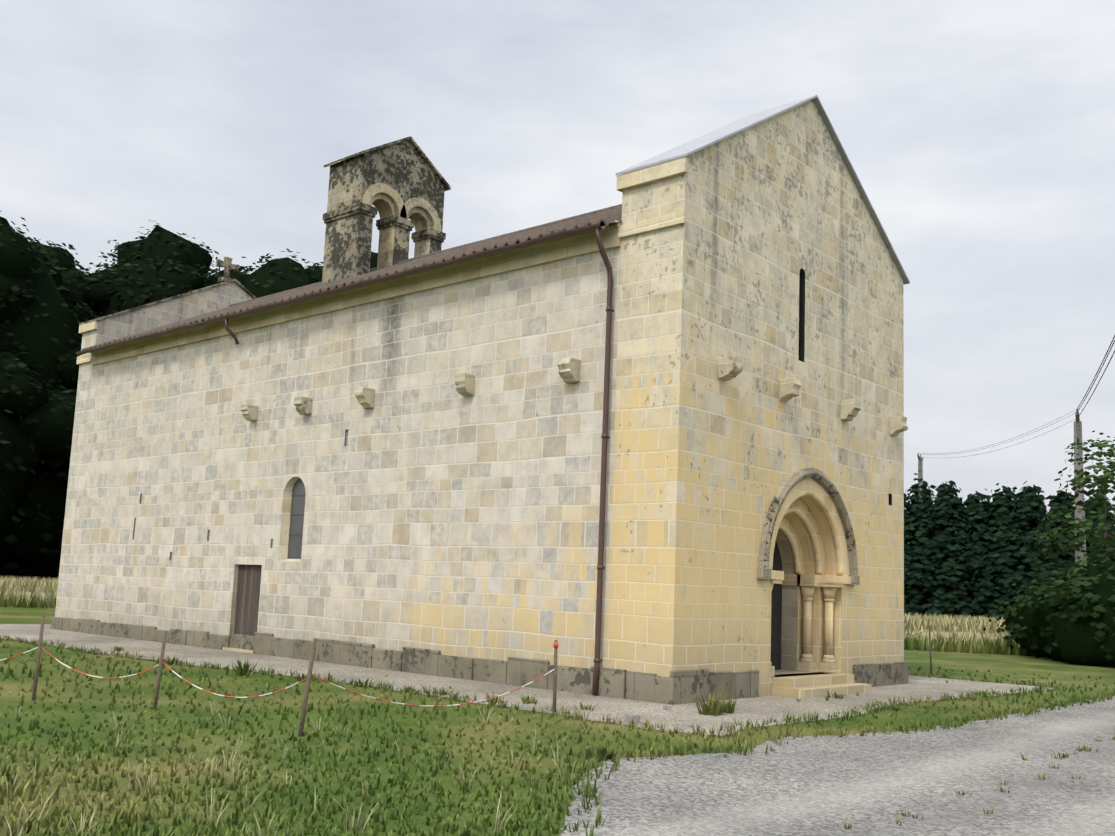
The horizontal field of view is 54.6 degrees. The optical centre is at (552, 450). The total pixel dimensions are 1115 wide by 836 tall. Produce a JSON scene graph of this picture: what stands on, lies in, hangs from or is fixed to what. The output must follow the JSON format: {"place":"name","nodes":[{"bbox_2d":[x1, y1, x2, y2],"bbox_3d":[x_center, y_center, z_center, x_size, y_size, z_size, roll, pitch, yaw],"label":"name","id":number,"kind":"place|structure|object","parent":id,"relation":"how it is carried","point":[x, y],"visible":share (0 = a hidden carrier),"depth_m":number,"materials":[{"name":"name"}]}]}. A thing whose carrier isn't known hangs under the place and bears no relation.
{"place":"outdoors","nodes":[
{"label":"outdoors","id":0,"kind":"place"},
{"bbox_2d":[0,606,1114,835],"bbox_3d":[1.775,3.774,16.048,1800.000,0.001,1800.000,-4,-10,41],"label":"meadow","id":1,"kind":"structure","parent":0,"point":[1020,666],"depth_m":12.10,"materials":[{"name":"green plant"}]},
{"bbox_2d":[0,211,377,580],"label":"oak wood","id":2,"kind":"object","parent":1,"relation":"on","point":[52,297],"visible":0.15,"depth_m":60.07,"materials":[{"name":"green plant"}]},
{"bbox_2d":[0,697,586,835],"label":"dry grass tufts","id":3,"kind":"object","parent":1,"relation":"on","point":[136,780],"visible":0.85,"depth_m":7.97,"materials":[{"name":"green plant"}]},
{"bbox_2d":[69,247,620,668],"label":"chapel nave walls","id":4,"kind":"structure","parent":1,"relation":"on","point":[442,515],"depth_m":21.17,"materials":[{"name":"beige stone"}]},
{"bbox_2d":[55,281,252,617],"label":"rear corner wall","id":5,"kind":"structure","parent":4,"relation":"attached to","point":[187,306],"depth_m":30.29,"materials":[{"name":"beige stone"}]},
{"bbox_2d":[79,279,256,325],"bbox_3d":[-10.229,-4.179,33.612,1.010,2.262,8.420,-4,-10,41],"label":"gable coping","id":6,"kind":"object","parent":4,"relation":"attached to","point":[237,282],"visible":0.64,"depth_m":31.82,"materials":[{"name":"stone"}]},
{"bbox_2d":[216,257,238,282],"bbox_3d":[-10.169,-5.644,33.802,0.320,0.800,0.720,-4,-10,41],"label":"stone cross","id":7,"kind":"object","parent":6,"relation":"on","point":[227,265],"visible":0.9,"depth_m":33.73,"materials":[{"name":"beige stone"}]},
{"bbox_2d":[234,564,261,635],"bbox_3d":[-6.647,3.433,23.773,1.080,1.850,0.040,-4,-10,41],"label":"door","id":8,"kind":"structure","parent":4,"relation":"attached to","point":[247,600],"depth_m":23.83,"materials":[{"name":"brown wood"}]},
{"bbox_2d":[287,479,305,558],"bbox_3d":[-5.403,1.405,23.035,0.560,1.800,0.030,-4,-10,41],"label":"window glass","id":9,"kind":"object","parent":4,"relation":"attached to","point":[296,528],"visible":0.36,"depth_m":23.04,"materials":[{"name":"grey glass"}]},
{"bbox_2d":[289,495,304,535],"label":"window bars","id":10,"kind":"object","parent":9,"relation":"attached to","point":[297,515],"depth_m":23.03,"materials":[{"name":"grey metal"}]},
{"bbox_2d":[76,223,613,694],"bbox_3d":[-6.106,0.562,23.230,18.400,7.530,0.535,-4,-10,41],"label":"gutter and downpipe","id":11,"kind":"object","parent":4,"relation":"attached to","point":[606,371],"visible":1,"depth_m":17.74,"materials":[{"name":"brown metal"}]},
{"bbox_2d":[82,204,621,349],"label":"chapel roof tiles","id":12,"kind":"object","parent":4,"relation":"on","point":[608,216],"visible":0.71,"depth_m":23.77,"materials":[{"name":"brown tile"}]},
{"bbox_2d":[76,157,688,365],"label":"chapel cornices","id":13,"kind":"object","parent":4,"relation":"attached to","point":[612,235],"visible":0.83,"depth_m":20.68,"materials":[{"name":"beige stone"}]},
{"bbox_2d":[322,140,444,283],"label":"bell gable","id":14,"kind":"structure","parent":4,"relation":"attached to","point":[404,170],"depth_m":28.04,"materials":[{"name":"stone"}]},
{"bbox_2d":[322,202,445,242],"bbox_3d":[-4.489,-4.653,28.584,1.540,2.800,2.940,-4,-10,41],"label":"bell gable mouldings","id":15,"kind":"object","parent":14,"relation":"attached to","point":[371,211],"visible":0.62,"depth_m":28.12,"materials":[{"name":"grey stone"}]},
{"bbox_2d":[323,136,450,190],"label":"bell gable roof","id":16,"kind":"structure","parent":14,"relation":"on","point":[410,139],"depth_m":28.64,"materials":[{"name":"grey stone"}]},
{"bbox_2d":[362,183,440,230],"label":"bell gable arches","id":17,"kind":"structure","parent":14,"relation":"attached to","point":[406,207],"depth_m":28.28,"materials":[{"name":"beige stone"}]},
{"bbox_2d":[51,617,907,704],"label":"stone plinth","id":18,"kind":"structure","parent":4,"relation":"attached to","point":[675,687],"depth_m":19.20,"materials":[{"name":"grey stone"}]},
{"bbox_2d":[240,357,907,435],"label":"stone corbels","id":19,"kind":"object","parent":4,"relation":"attached to","point":[729,368],"visible":1,"depth_m":19.66,"materials":[{"name":"beige stone"}]},
{"bbox_2d":[607,99,903,695],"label":"front facade","id":20,"kind":"structure","parent":4,"relation":"attached to","point":[770,263],"depth_m":18.23,"materials":[{"name":"stone"}]},
{"bbox_2d":[616,95,909,283],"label":"gable roof","id":21,"kind":"structure","parent":20,"relation":"on","point":[710,138],"depth_m":19.97,"materials":[{"name":"metal"}]},
{"bbox_2d":[757,468,859,584],"bbox_3d":[4.705,1.336,19.468,0.153,2.063,3.580,-4,-10,41],"label":"archivolt hood mould","id":22,"kind":"object","parent":20,"relation":"attached to","point":[793,480],"visible":0.96,"depth_m":19.20,"materials":[{"name":"beige stone"}]},
{"bbox_2d":[0,615,932,736],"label":"cordon stakes and chain","id":23,"kind":"object","parent":1,"relation":"on","point":[306,693],"visible":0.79,"depth_m":13.17,"materials":[{"name":"brown wood"}]},
{"bbox_2d":[0,575,1034,655],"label":"dry meadow grass","id":24,"kind":"structure","parent":1,"relation":"on","point":[961,635],"depth_m":41.50,"materials":[{"name":"beige plant"}]},
{"bbox_2d":[0,624,1060,735],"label":"gravel strip","id":25,"kind":"object","parent":1,"relation":"on","point":[761,708],"visible":0.27,"depth_m":18.05,"materials":[{"name":"grey gravel"}]},
{"bbox_2d":[223,647,253,653],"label":"step","id":26,"kind":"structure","parent":25,"relation":"on","point":[239,650],"depth_m":23.46,"materials":[{"name":"stone"}]},
{"bbox_2d":[769,478,871,698],"bbox_3d":[4.460,2.416,19.508,1.620,3.832,3.150,-4,-10,41],"label":"entrance portal","id":27,"kind":"object","parent":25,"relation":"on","point":[805,686],"visible":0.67,"depth_m":20.11,"materials":[{"name":"beige stone"}]},
{"bbox_2d":[771,541,781,669],"bbox_3d":[3.841,2.727,20.007,0.080,2.654,1.560,-4,-10,41],"label":"portal door","id":28,"kind":"structure","parent":27,"relation":"in","point":[776,612],"depth_m":20.36,"materials":[{"name":"black wood"}]},
{"bbox_2d":[0,634,1114,835],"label":"grass edge tufts","id":29,"kind":"object","parent":1,"relation":"on","point":[715,707],"visible":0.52,"depth_m":14.35,"materials":[{"name":"green plant"}]},
{"bbox_2d":[904,473,1114,619],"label":"cypress hedge","id":30,"kind":"object","parent":1,"relation":"on","point":[977,564],"visible":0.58,"depth_m":59.51,"materials":[{"name":"green plant"}]},
{"bbox_2d":[917,335,1114,569],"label":"power line poles","id":31,"kind":"object","parent":1,"relation":"on","point":[1077,430],"visible":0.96,"depth_m":44.96,"materials":[{"name":"concrete"}]},
{"bbox_2d":[983,430,1114,666],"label":"young tree and bushes","id":32,"kind":"object","parent":1,"relation":"on","point":[1069,618],"visible":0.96,"depth_m":34.30,"materials":[{"name":"green plant"}]},
{"bbox_2d":[0,0,1114,525],"label":"sky","id":33,"kind":"structure","parent":0,"point":[979,135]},
{"bbox_2d":[560,696,1114,835],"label":"gravel road","id":34,"kind":"structure","parent":0,"point":[826,785],"depth_m":9.55,"materials":[{"name":"grey gravel"}]},
{"bbox_2d":[560,700,1114,835],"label":"loose stones","id":35,"kind":"object","parent":34,"relation":"on","point":[635,717],"visible":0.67,"depth_m":13.33,"materials":[{"name":"grey stone"}]}
]}

